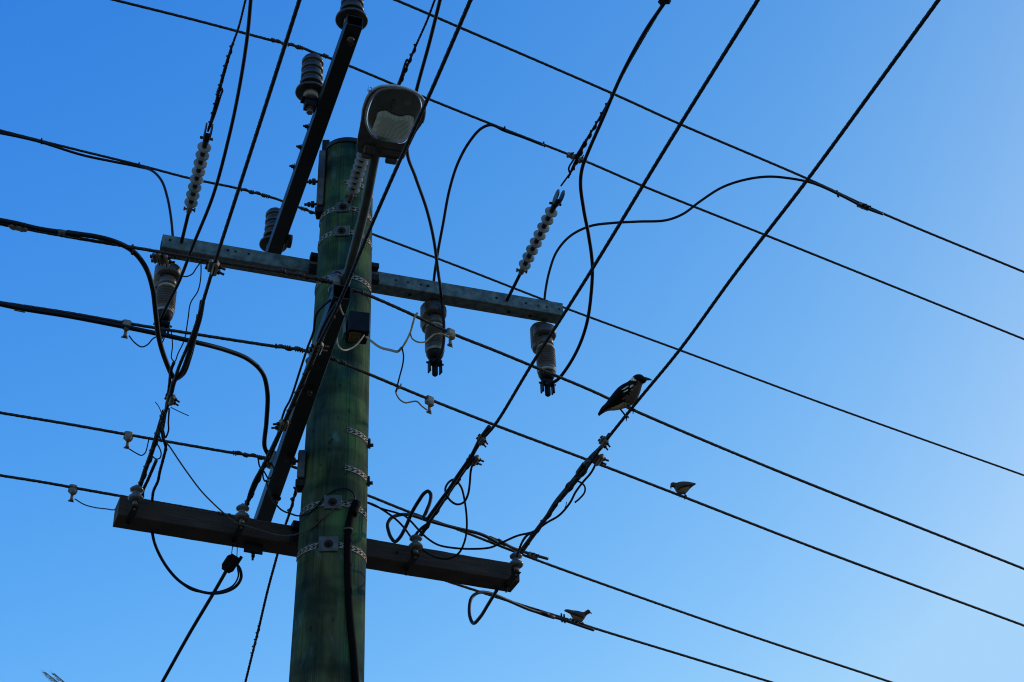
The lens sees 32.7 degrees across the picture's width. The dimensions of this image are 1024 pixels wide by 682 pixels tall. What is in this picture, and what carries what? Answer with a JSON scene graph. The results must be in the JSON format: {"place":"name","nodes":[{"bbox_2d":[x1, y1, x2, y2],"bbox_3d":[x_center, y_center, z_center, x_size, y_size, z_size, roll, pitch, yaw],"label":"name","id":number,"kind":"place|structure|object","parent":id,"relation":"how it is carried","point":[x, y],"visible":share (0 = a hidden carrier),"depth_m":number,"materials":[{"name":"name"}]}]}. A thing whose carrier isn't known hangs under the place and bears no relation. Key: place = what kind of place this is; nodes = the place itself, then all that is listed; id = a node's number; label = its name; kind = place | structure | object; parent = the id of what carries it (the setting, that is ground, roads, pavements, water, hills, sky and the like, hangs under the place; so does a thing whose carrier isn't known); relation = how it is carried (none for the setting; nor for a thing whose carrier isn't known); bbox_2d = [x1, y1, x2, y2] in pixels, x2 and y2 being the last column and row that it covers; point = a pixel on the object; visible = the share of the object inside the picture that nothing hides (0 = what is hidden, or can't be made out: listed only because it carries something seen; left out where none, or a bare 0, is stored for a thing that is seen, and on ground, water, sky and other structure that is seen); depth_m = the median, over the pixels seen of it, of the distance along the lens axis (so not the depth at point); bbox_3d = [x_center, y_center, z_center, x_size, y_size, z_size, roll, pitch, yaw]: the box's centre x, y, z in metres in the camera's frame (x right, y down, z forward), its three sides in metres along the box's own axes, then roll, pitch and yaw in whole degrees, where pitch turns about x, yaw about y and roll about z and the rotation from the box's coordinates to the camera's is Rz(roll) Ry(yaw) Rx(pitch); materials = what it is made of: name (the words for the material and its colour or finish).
{"place":"outdoors","nodes":[
{"label":"outdoors","id":0,"kind":"place"},
{"bbox_2d":[113,497,519,591],"bbox_3d":[-1.036,1.122,9.637,2.282,0.132,0.190,12,-38,-18],"label":"timber crossarm","id":1,"kind":"object","parent":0,"point":[194,524],"visible":0.72,"depth_m":9.52,"materials":[{"name":"black"}]},
{"bbox_2d":[124,484,143,528],"bbox_3d":[-2.003,0.871,9.233,0.082,0.176,0.218,12,-38,-18],"label":"spool insulator","id":2,"kind":"object","parent":1,"relation":"attached to","point":[135,497],"visible":1,"depth_m":9.19,"materials":[{"name":"white ceramic"}]},
{"bbox_2d":[138,0,301,486],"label":"overhead wire","id":3,"kind":"object","parent":2,"relation":"attached to","point":[162,416],"visible":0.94,"depth_m":7.50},
{"bbox_2d":[141,459,157,496],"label":"jumper cable","id":4,"kind":"object","parent":3,"relation":"attached to","point":[150,474],"visible":0.83,"depth_m":9.23,"materials":[{"name":"rubber"}]},
{"bbox_2d":[157,408,169,441],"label":"jumper cable","id":5,"kind":"object","parent":3,"relation":"hanging from","point":[159,424],"visible":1,"depth_m":8.70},
{"bbox_2d":[164,393,179,405],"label":"wire clamp","id":6,"kind":"object","parent":3,"relation":"attached to","point":[172,400],"visible":1,"depth_m":8.62,"materials":[{"name":"metal"}]},
{"bbox_2d":[151,361,174,501],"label":"jumper cable","id":7,"kind":"object","parent":6,"relation":"attached to","point":[164,443],"visible":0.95,"depth_m":8.99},
{"bbox_2d":[169,300,204,394],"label":"jumper cable","id":8,"kind":"object","parent":3,"relation":"attached to","point":[184,365],"visible":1,"depth_m":8.33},
{"bbox_2d":[205,259,225,275],"bbox_3d":[-1.317,-0.322,7.758,0.090,0.040,0.092,23,-39,-3],"label":"wire clamp","id":9,"kind":"object","parent":3,"relation":"attached to","point":[214,269],"visible":1,"depth_m":7.74,"materials":[{"name":"metal"}]},
{"bbox_2d":[151,531,242,594],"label":"jumper cable","id":10,"kind":"object","parent":1,"relation":"hanging from","point":[176,578],"visible":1,"depth_m":9.33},
{"bbox_2d":[222,543,242,572],"bbox_3d":[-1.505,1.145,9.349,0.103,0.242,0.175,12,-38,-19],"label":"wedge clamp","id":11,"kind":"object","parent":1,"relation":"hanging from","point":[231,562],"visible":1,"depth_m":9.26,"materials":[{"name":"black paint"}]},
{"bbox_2d":[161,571,226,681],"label":"overhead wire","id":12,"kind":"object","parent":11,"relation":"attached to","point":[205,606],"visible":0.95,"depth_m":9.58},
{"bbox_2d":[230,503,249,546],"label":"spool insulator","id":13,"kind":"object","parent":1,"relation":"attached to","point":[241,516],"visible":0.98,"depth_m":9.37,"materials":[{"name":"ceramic"}]},
{"bbox_2d":[244,0,472,504],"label":"overhead wire","id":14,"kind":"object","parent":13,"relation":"attached to","point":[300,387],"visible":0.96,"depth_m":7.66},
{"bbox_2d":[246,468,260,505],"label":"jumper cable","id":15,"kind":"object","parent":14,"relation":"attached to","point":[250,490],"visible":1,"depth_m":9.33,"materials":[{"name":"rubber"}]},
{"bbox_2d":[258,459,274,482],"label":"jumper cable","id":16,"kind":"object","parent":14,"relation":"hanging from","point":[264,472],"visible":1,"depth_m":9.20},
{"bbox_2d":[271,418,290,431],"bbox_3d":[-1.172,0.427,8.853,0.090,0.040,0.092,-3,-33,-24],"label":"wire clamp","id":17,"kind":"object","parent":14,"relation":"attached to","point":[280,426],"visible":1,"depth_m":8.84,"materials":[{"name":"metal"}]},
{"bbox_2d":[309,342,328,355],"bbox_3d":[-0.917,0.036,8.315,0.086,0.038,0.088,4,-35,-20],"label":"wire clamp","id":18,"kind":"object","parent":14,"relation":"attached to","point":[321,347],"visible":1,"depth_m":8.30,"materials":[{"name":"metal"}]},
{"bbox_2d":[244,542,262,560],"bbox_3d":[-1.401,1.124,9.478,0.104,0.140,0.034,18,-40,-25],"label":"gusset plate","id":19,"kind":"object","parent":1,"relation":"attached to","point":[253,549],"visible":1,"depth_m":9.48,"materials":[{"name":"metal"}]},
{"bbox_2d":[402,534,422,575],"bbox_3d":[-0.558,1.183,9.718,0.082,0.176,0.218,12,-38,-18],"label":"spool insulator","id":20,"kind":"object","parent":1,"relation":"attached to","point":[415,546],"visible":1,"depth_m":9.67,"materials":[{"name":"ceramic"}]},
{"bbox_2d":[419,0,759,536],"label":"overhead wire","id":21,"kind":"object","parent":20,"relation":"attached to","point":[676,130],"visible":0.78,"depth_m":7.59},
{"bbox_2d":[466,454,483,466],"bbox_3d":[-0.193,0.628,9.167,0.086,0.038,0.088,21,-40,-10],"label":"wire clamp","id":22,"kind":"object","parent":21,"relation":"attached to","point":[476,460],"visible":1,"depth_m":9.15,"materials":[{"name":"metal"}]},
{"bbox_2d":[370,466,472,559],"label":"jumper cable","id":23,"kind":"object","parent":22,"relation":"attached to","point":[452,502],"visible":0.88,"depth_m":9.53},
{"bbox_2d":[476,434,487,447],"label":"wire clamp","id":24,"kind":"object","parent":21,"relation":"attached to","point":[482,441],"visible":1,"depth_m":9.00,"materials":[{"name":"metal"}]},
{"bbox_2d":[386,425,498,543],"bbox_3d":[-0.410,0.884,9.759,0.641,0.468,1.849,-2,-35,0],"label":"jumper cable","id":25,"kind":"object","parent":24,"relation":"attached to","point":[411,514],"visible":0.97,"depth_m":9.70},
{"bbox_2d":[502,551,522,592],"bbox_3d":[-0.001,1.305,9.903,0.082,0.176,0.218,12,-38,-18],"label":"spool insulator","id":26,"kind":"object","parent":1,"relation":"attached to","point":[515,564],"visible":0.98,"depth_m":9.86,"materials":[{"name":"ceramic"}]},
{"bbox_2d":[520,0,940,553],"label":"overhead wire","id":27,"kind":"object","parent":26,"relation":"attached to","point":[570,487],"visible":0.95,"depth_m":7.82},
{"bbox_2d":[522,433,608,554],"bbox_3d":[0.264,0.858,9.545,0.049,0.061,1.334,11,-38,-18],"label":"jumper cable","id":28,"kind":"object","parent":27,"relation":"on","point":[583,465],"visible":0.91,"depth_m":9.30,"materials":[{"name":"metal"}]},
{"bbox_2d":[590,453,608,465],"bbox_3d":[0.460,0.625,9.187,0.090,0.040,0.092,22,-39,-6],"label":"wire clamp","id":29,"kind":"object","parent":27,"relation":"attached to","point":[598,460],"visible":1,"depth_m":9.17,"materials":[{"name":"metal"}]},
{"bbox_2d":[367,464,595,549],"bbox_3d":[-0.138,0.904,9.571,1.462,0.400,0.228,-19,-39,23],"label":"jumper cable","id":30,"kind":"object","parent":29,"relation":"attached to","point":[515,536],"visible":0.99,"depth_m":9.53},
{"bbox_2d":[598,435,610,450],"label":"wire clamp","id":31,"kind":"object","parent":27,"relation":"attached to","point":[603,441],"visible":1,"depth_m":9.04,"materials":[{"name":"metal"}]},
{"bbox_2d":[598,374,651,420],"bbox_3d":[0.570,0.285,8.814,0.286,0.196,0.134,-24,-41,29],"label":"magpie","id":32,"kind":"object","parent":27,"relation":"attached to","point":[624,395],"visible":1,"depth_m":8.79,"materials":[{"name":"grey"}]},
{"bbox_2d":[397,0,435,84],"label":"overhead wire","id":33,"kind":"object","parent":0,"point":[407,62],"visible":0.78,"depth_m":9.13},
{"bbox_2d":[0,0,1023,681],"label":"sky","id":34,"kind":"structure","parent":0,"point":[937,148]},
{"label":"ground","id":35,"kind":"structure","parent":0,"visible":0},
{"bbox_2d":[41,669,63,681],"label":"palm tree","id":36,"kind":"object","parent":35,"relation":"on","point":[52,678],"visible":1,"depth_m":15.22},
{"bbox_2d":[289,137,372,681],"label":"utility pole","id":37,"kind":"object","parent":35,"relation":"on","point":[320,651],"visible":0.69,"depth_m":9.41,"materials":[{"name":"green wood"}]},
{"bbox_2d":[166,442,356,535],"bbox_3d":[-1.345,0.800,9.130,1.113,0.346,0.190,16,-39,-23],"label":"jumper cable","id":38,"kind":"object","parent":37,"relation":"attached to","point":[216,506],"visible":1,"depth_m":9.10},
{"bbox_2d":[284,450,305,492],"bbox_3d":[-1.161,0.704,9.510,0.102,0.219,0.145,-26,-42,31],"label":"arm bracket","id":39,"kind":"object","parent":37,"relation":"attached to","point":[300,479],"visible":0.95,"depth_m":9.48,"materials":[{"name":"metal"}]},
{"bbox_2d":[244,486,296,681],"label":"stay wire","id":40,"kind":"object","parent":39,"relation":"attached to","point":[292,499],"visible":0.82,"depth_m":10.01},
{"bbox_2d":[254,284,351,521],"bbox_3d":[-1.162,0.489,9.350,0.097,0.126,2.510,9,-37,-14],"label":"steel crossarm","id":41,"kind":"object","parent":39,"relation":"attached to","point":[288,445],"visible":0.77,"depth_m":9.18,"materials":[{"name":"black"}]},
{"bbox_2d":[266,451,275,468],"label":"shackle insulator","id":42,"kind":"object","parent":41,"relation":"attached to","point":[271,461],"visible":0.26,"depth_m":9.80,"materials":[{"name":"white ceramic"}]},
{"bbox_2d":[0,411,891,681],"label":"overhead wire","id":43,"kind":"object","parent":42,"relation":"attached to","point":[254,455],"visible":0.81,"depth_m":10.67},
{"bbox_2d":[123,431,133,448],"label":"tap clamp","id":44,"kind":"object","parent":43,"relation":"attached to","point":[128,437],"visible":1,"depth_m":9.57,"materials":[{"name":"metal"}]},
{"bbox_2d":[527,552,538,558],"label":"wire clamp","id":45,"kind":"object","parent":43,"relation":"attached to","point":[533,555],"visible":1,"depth_m":10.80,"materials":[{"name":"metal"}]},
{"bbox_2d":[489,536,548,559],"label":"jumper cable","id":46,"kind":"object","parent":45,"relation":"attached to","point":[516,549],"visible":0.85,"depth_m":10.73,"materials":[{"name":"metal"}]},
{"bbox_2d":[266,302,336,466],"bbox_3d":[-1.073,0.244,8.809,0.034,0.157,1.346,11,-37,-17],"label":"jumper cable","id":47,"kind":"object","parent":41,"relation":"attached to","point":[321,331],"visible":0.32,"depth_m":8.49,"materials":[{"name":"rubber"}]},
{"bbox_2d":[277,299,330,431],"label":"jumper cable","id":48,"kind":"object","parent":41,"relation":"attached to","point":[306,350],"visible":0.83,"depth_m":8.71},
{"bbox_2d":[328,273,341,296],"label":"shackle insulator","id":49,"kind":"object","parent":41,"relation":"attached to","point":[335,278],"visible":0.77,"depth_m":8.51,"materials":[{"name":"white ceramic"}]},
{"bbox_2d":[0,223,1023,569],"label":"overhead wire","id":50,"kind":"object","parent":49,"relation":"attached to","point":[316,279],"visible":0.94,"depth_m":9.06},
{"bbox_2d":[8,221,28,231],"bbox_3d":[-2.291,-0.532,8.115,0.092,0.040,0.090,13,-21,-19],"label":"wire clamp","id":51,"kind":"object","parent":50,"relation":"attached to","point":[14,226],"visible":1,"depth_m":8.10,"materials":[{"name":"metal"}]},
{"bbox_2d":[0,218,196,380],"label":"jumper cable","id":52,"kind":"object","parent":50,"relation":"attached to","point":[79,235],"visible":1,"depth_m":8.29,"materials":[{"name":"rubber"}]},
{"bbox_2d":[150,253,162,265],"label":"wire clamp","id":53,"kind":"object","parent":50,"relation":"attached to","point":[156,258],"visible":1,"depth_m":8.32,"materials":[{"name":"metal"}]},
{"bbox_2d":[161,254,174,266],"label":"wire clamp","id":54,"kind":"object","parent":50,"relation":"attached to","point":[166,261],"visible":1,"depth_m":8.34,"materials":[{"name":"metal"}]},
{"bbox_2d":[402,312,417,346],"bbox_3d":[-0.510,-0.050,8.711,0.109,0.186,0.018,-25,-42,29],"label":"control wire","id":55,"kind":"object","parent":50,"relation":"attached to","point":[411,328],"visible":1,"depth_m":8.71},
{"bbox_2d":[445,328,454,347],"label":"tap clamp","id":56,"kind":"object","parent":50,"relation":"attached to","point":[450,332],"visible":1,"depth_m":8.85,"materials":[{"name":"metal"}]},
{"bbox_2d":[0,474,772,681],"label":"overhead wire","id":57,"kind":"object","parent":41,"relation":"attached to","point":[459,585],"visible":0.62,"depth_m":10.91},
{"bbox_2d":[68,484,77,502],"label":"tap clamp","id":58,"kind":"object","parent":57,"relation":"attached to","point":[72,491],"visible":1,"depth_m":9.74,"materials":[{"name":"metal"}]},
{"bbox_2d":[468,588,541,624],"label":"jumper cable","id":59,"kind":"object","parent":57,"relation":"hanging from","point":[487,605],"visible":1,"depth_m":10.48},
{"bbox_2d":[536,609,594,630],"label":"jumper cable","id":60,"kind":"object","parent":57,"relation":"attached to","point":[546,614],"visible":1,"depth_m":11.18,"materials":[{"name":"rubber"}]},
{"bbox_2d":[564,609,591,624],"bbox_3d":[0.426,1.784,11.291,0.180,0.095,0.085,4,-36,-7],"label":"dove","id":61,"kind":"object","parent":57,"relation":"on","point":[580,616],"visible":0.99,"depth_m":11.28,"materials":[{"name":"grey"}]},
{"bbox_2d":[266,480,355,516],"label":"jumper cable","id":62,"kind":"object","parent":37,"relation":"attached to","point":[314,508],"visible":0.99,"depth_m":9.30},
{"bbox_2d":[304,140,329,219],"bbox_3d":[-1.182,-1.004,10.729,0.107,0.582,0.150,-26,-42,31],"label":"arm bracket","id":63,"kind":"object","parent":37,"relation":"attached to","point":[319,203],"visible":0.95,"depth_m":10.66,"materials":[{"name":"metal"}]},
{"bbox_2d":[265,14,362,253],"bbox_3d":[-1.237,-1.155,10.608,0.146,0.144,2.247,9,-37,-15],"label":"steel crossarm","id":64,"kind":"object","parent":63,"relation":"attached to","point":[281,236],"visible":0.92,"depth_m":10.47,"materials":[{"name":"black"}]},
{"bbox_2d":[259,207,286,251],"bbox_3d":[-1.574,-0.689,11.552,0.186,0.458,0.186,-2,-35,0],"label":"pin insulator","id":65,"kind":"object","parent":64,"relation":"attached to","point":[271,215],"visible":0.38,"depth_m":11.54,"materials":[{"name":"ceramic"}]},
{"bbox_2d":[0,129,1023,475],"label":"overhead wire","id":66,"kind":"object","parent":65,"relation":"attached to","point":[304,209],"visible":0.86,"depth_m":12.46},
{"bbox_2d":[0,132,175,259],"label":"jumper cable","id":67,"kind":"object","parent":66,"relation":"hanging from","point":[106,160],"visible":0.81,"depth_m":11.08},
{"bbox_2d":[300,96,318,112],"bbox_3d":[-1.167,-1.374,10.271,0.150,0.090,0.067,10,-37,-16],"label":"insulator bracket","id":68,"kind":"object","parent":64,"relation":"attached to","point":[308,102],"visible":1,"depth_m":10.26,"materials":[{"name":"metal"}]},
{"bbox_2d":[295,53,323,114],"bbox_3d":[-1.190,-1.523,10.373,0.186,0.458,0.186,-2,-35,0],"label":"pin insulator","id":69,"kind":"object","parent":68,"relation":"on","point":[311,83],"visible":0.94,"depth_m":10.34,"materials":[{"name":"ceramic"}]},
{"bbox_2d":[111,0,1023,339],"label":"overhead wire","id":70,"kind":"object","parent":69,"relation":"attached to","point":[273,40],"visible":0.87,"depth_m":11.36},
{"bbox_2d":[432,123,543,280],"bbox_3d":[-0.224,-0.879,10.949,0.811,0.906,0.350,-17,-38,21],"label":"jumper cable","id":71,"kind":"object","parent":70,"relation":"hanging from","point":[458,162],"visible":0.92,"depth_m":11.00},
{"bbox_2d":[335,0,367,42],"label":"pin insulator","id":72,"kind":"object","parent":64,"relation":"attached to","point":[353,7],"visible":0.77,"depth_m":9.87,"materials":[{"name":"grey ceramic"}]},
{"bbox_2d":[393,0,1023,272],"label":"overhead wire","id":73,"kind":"object","parent":72,"relation":"attached to","point":[662,116],"visible":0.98,"depth_m":11.07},
{"bbox_2d":[856,202,870,210],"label":"wire clamp","id":74,"kind":"object","parent":73,"relation":"attached to","point":[864,204],"visible":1,"depth_m":11.70,"materials":[{"name":"metal"}]},
{"bbox_2d":[543,175,883,299],"bbox_3d":[1.365,-0.649,11.303,2.336,0.872,0.344,2,-36,-5],"label":"jumper cable","id":75,"kind":"object","parent":74,"relation":"attached to","point":[693,206],"visible":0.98,"depth_m":11.34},
{"bbox_2d":[296,536,366,563],"bbox_3d":[-0.946,1.100,9.164,0.371,0.088,0.212,2,-36,-5],"label":"pole strap","id":76,"kind":"object","parent":37,"relation":"attached to","point":[328,543],"visible":1,"depth_m":9.12,"materials":[{"name":"metal"}]},
{"bbox_2d":[299,495,366,520],"bbox_3d":[-0.963,0.896,9.314,0.366,0.084,0.216,-2,-35,0],"label":"pole strap","id":77,"kind":"object","parent":37,"relation":"attached to","point":[330,501],"visible":0.99,"depth_m":9.27,"materials":[{"name":"metal"}]},
{"bbox_2d":[314,269,371,293],"bbox_3d":[-0.997,-0.342,10.215,0.335,0.070,0.212,-2,-35,0],"label":"pole strap","id":78,"kind":"object","parent":37,"relation":"attached to","point":[357,278],"visible":0.64,"depth_m":10.19,"materials":[{"name":"metal"}]},
{"bbox_2d":[318,226,371,248],"bbox_3d":[-1.004,-0.608,10.412,0.328,0.075,0.216,-2,-35,0],"label":"pole strap","id":79,"kind":"object","parent":37,"relation":"attached to","point":[342,231],"visible":0.86,"depth_m":10.36,"materials":[{"name":"metal"}]},
{"bbox_2d":[319,202,371,227],"bbox_3d":[-1.008,-0.760,10.519,0.324,0.075,0.210,-2,-35,0],"label":"pole strap","id":80,"kind":"object","parent":37,"relation":"attached to","point":[342,207],"visible":0.78,"depth_m":10.47,"materials":[{"name":"metal"}]},
{"bbox_2d":[344,500,360,681],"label":"cable conduit","id":81,"kind":"object","parent":37,"relation":"attached to","point":[353,511],"visible":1,"depth_m":8.96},
{"bbox_2d":[342,311,369,344],"bbox_3d":[-0.893,-0.038,9.901,0.139,0.141,0.255,7,-36,-11],"label":"control box","id":82,"kind":"object","parent":37,"relation":"attached to","point":[356,326],"visible":0.86,"depth_m":9.81,"materials":[{"name":"black paint"}]},
{"bbox_2d":[348,332,360,342],"bbox_3d":[-0.885,-0.020,9.811,0.062,0.006,0.095,7,-36,-11],"label":"window","id":83,"kind":"structure","parent":82,"relation":"in","point":[354,337],"depth_m":9.81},
{"bbox_2d":[365,336,401,352],"bbox_3d":[-0.681,0.007,9.244,0.023,0.726,0.933,8,-37,-14],"label":"control wire","id":84,"kind":"object","parent":82,"relation":"attached to","point":[381,347],"visible":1,"depth_m":9.21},
{"bbox_2d":[345,152,368,202],"bbox_3d":[-0.880,-1.039,10.184,0.080,0.091,0.712,8,-37,-13],"label":"string insulator","id":85,"kind":"object","parent":37,"relation":"attached to","point":[356,176],"visible":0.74,"depth_m":10.27,"materials":[{"name":"ceramic"}]},
{"bbox_2d":[345,465,372,486],"bbox_3d":[-0.828,0.723,9.465,0.034,0.060,0.214,-25,-42,29],"label":"pole strap","id":86,"kind":"object","parent":37,"relation":"attached to","point":[358,472],"visible":1,"depth_m":9.45,"materials":[{"name":"metal"}]},
{"bbox_2d":[347,427,373,448],"bbox_3d":[-0.834,0.527,9.609,0.033,0.060,0.209,-25,-42,29],"label":"pole strap","id":87,"kind":"object","parent":37,"relation":"attached to","point":[360,435],"visible":1,"depth_m":9.60,"materials":[{"name":"metal"}]},
{"bbox_2d":[160,234,562,323],"bbox_3d":[-0.889,-0.389,10.760,2.524,0.141,0.150,9,-37,-15],"label":"steel crossarm","id":88,"kind":"object","parent":37,"relation":"attached to","point":[424,290],"visible":0.82,"depth_m":10.79,"materials":[{"name":"grey"}]},
{"bbox_2d":[153,259,180,337],"bbox_3d":[-2.052,-0.246,10.331,0.158,0.590,0.174,9,-39,-15],"label":"fuse cutout","id":89,"kind":"object","parent":88,"relation":"hanging from","point":[165,279],"visible":0.76,"depth_m":10.32,"materials":[{"name":"ceramic"}]},
{"bbox_2d":[159,0,252,322],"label":"jumper cable","id":90,"kind":"object","parent":89,"relation":"attached to","point":[223,156],"visible":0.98,"depth_m":9.36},
{"bbox_2d":[162,261,201,361],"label":"jumper cable","id":91,"kind":"object","parent":88,"relation":"hanging from","point":[188,314],"visible":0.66,"depth_m":10.45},
{"bbox_2d":[180,123,213,242],"bbox_3d":[-1.812,-0.881,9.985,0.078,0.105,1.132,9,-37,-14],"label":"string insulator","id":92,"kind":"object","parent":88,"relation":"attached to","point":[198,173],"visible":1,"depth_m":9.89,"materials":[{"name":"ceramic"}]},
{"bbox_2d":[207,0,246,131],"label":"overhead wire","id":93,"kind":"object","parent":92,"relation":"attached to","point":[218,94],"visible":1,"depth_m":9.25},
{"bbox_2d":[420,300,446,376],"bbox_3d":[-0.479,-0.017,10.711,0.158,0.590,0.173,9,-39,-15],"label":"fuse cutout","id":94,"kind":"object","parent":88,"relation":"hanging from","point":[430,311],"visible":0.83,"depth_m":10.67,"materials":[{"name":"ceramic"}]},
{"bbox_2d":[406,0,445,362],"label":"jumper cable","id":95,"kind":"object","parent":94,"relation":"attached to","point":[415,175],"visible":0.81,"depth_m":9.84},
{"bbox_2d":[506,189,564,301],"bbox_3d":[0.127,-0.555,10.505,0.078,0.098,1.134,9,-37,-14],"label":"string insulator","id":96,"kind":"object","parent":88,"relation":"attached to","point":[543,227],"visible":1,"depth_m":10.40,"materials":[{"name":"ceramic"}]},
{"bbox_2d":[560,0,665,186],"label":"overhead wire","id":97,"kind":"object","parent":96,"relation":"attached to","point":[578,155],"visible":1,"depth_m":9.73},
{"bbox_2d":[530,321,555,396],"bbox_3d":[0.206,0.110,10.916,0.158,0.590,0.173,9,-39,-15],"label":"fuse cutout","id":98,"kind":"object","parent":88,"relation":"hanging from","point":[539,334],"visible":0.85,"depth_m":10.88,"materials":[{"name":"ceramic"}]},
{"bbox_2d":[545,4,665,384],"bbox_3d":[0.470,-0.715,9.814,0.224,0.544,2.763,4,-36,-8],"label":"jumper cable","id":99,"kind":"object","parent":98,"relation":"attached to","point":[638,42],"visible":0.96,"depth_m":9.81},
{"bbox_2d":[341,84,425,284],"bbox_3d":[-0.654,-0.611,8.264,0.293,0.484,1.352,7,-36,-12],"label":"street lamp","id":100,"kind":"object","parent":37,"relation":"attached to","point":[389,114],"visible":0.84,"depth_m":8.02,"materials":[{"name":"metal"}]},
{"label":"shackle insulator","id":101,"kind":"object","parent":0,"visible":0},
{"bbox_2d":[0,301,1023,626],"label":"overhead wire","id":102,"kind":"object","parent":101,"relation":"attached to","point":[332,359],"visible":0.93,"depth_m":9.64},
{"bbox_2d":[121,319,131,338],"bbox_3d":[-1.930,-0.060,8.742,0.050,0.108,0.042,11,-37,-17],"label":"tap clamp","id":103,"kind":"object","parent":102,"relation":"attached to","point":[125,329],"visible":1,"depth_m":8.73,"materials":[{"name":"metal"}]},
{"bbox_2d":[0,302,269,454],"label":"jumper cable","id":104,"kind":"object","parent":102,"relation":"attached to","point":[23,309],"visible":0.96,"depth_m":8.77,"materials":[{"name":"rubber"}]},
{"bbox_2d":[425,395,433,413],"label":"tap clamp","id":105,"kind":"object","parent":102,"relation":"attached to","point":[429,401],"visible":1,"depth_m":9.35,"materials":[{"name":"metal"}]},
{"bbox_2d":[670,481,695,499],"bbox_3d":[1.004,0.873,10.258,0.153,0.091,0.091,-2,-35,0],"label":"dove","id":106,"kind":"object","parent":102,"relation":"attached to","point":[682,487],"visible":1,"depth_m":10.24,"materials":[{"name":"grey"}]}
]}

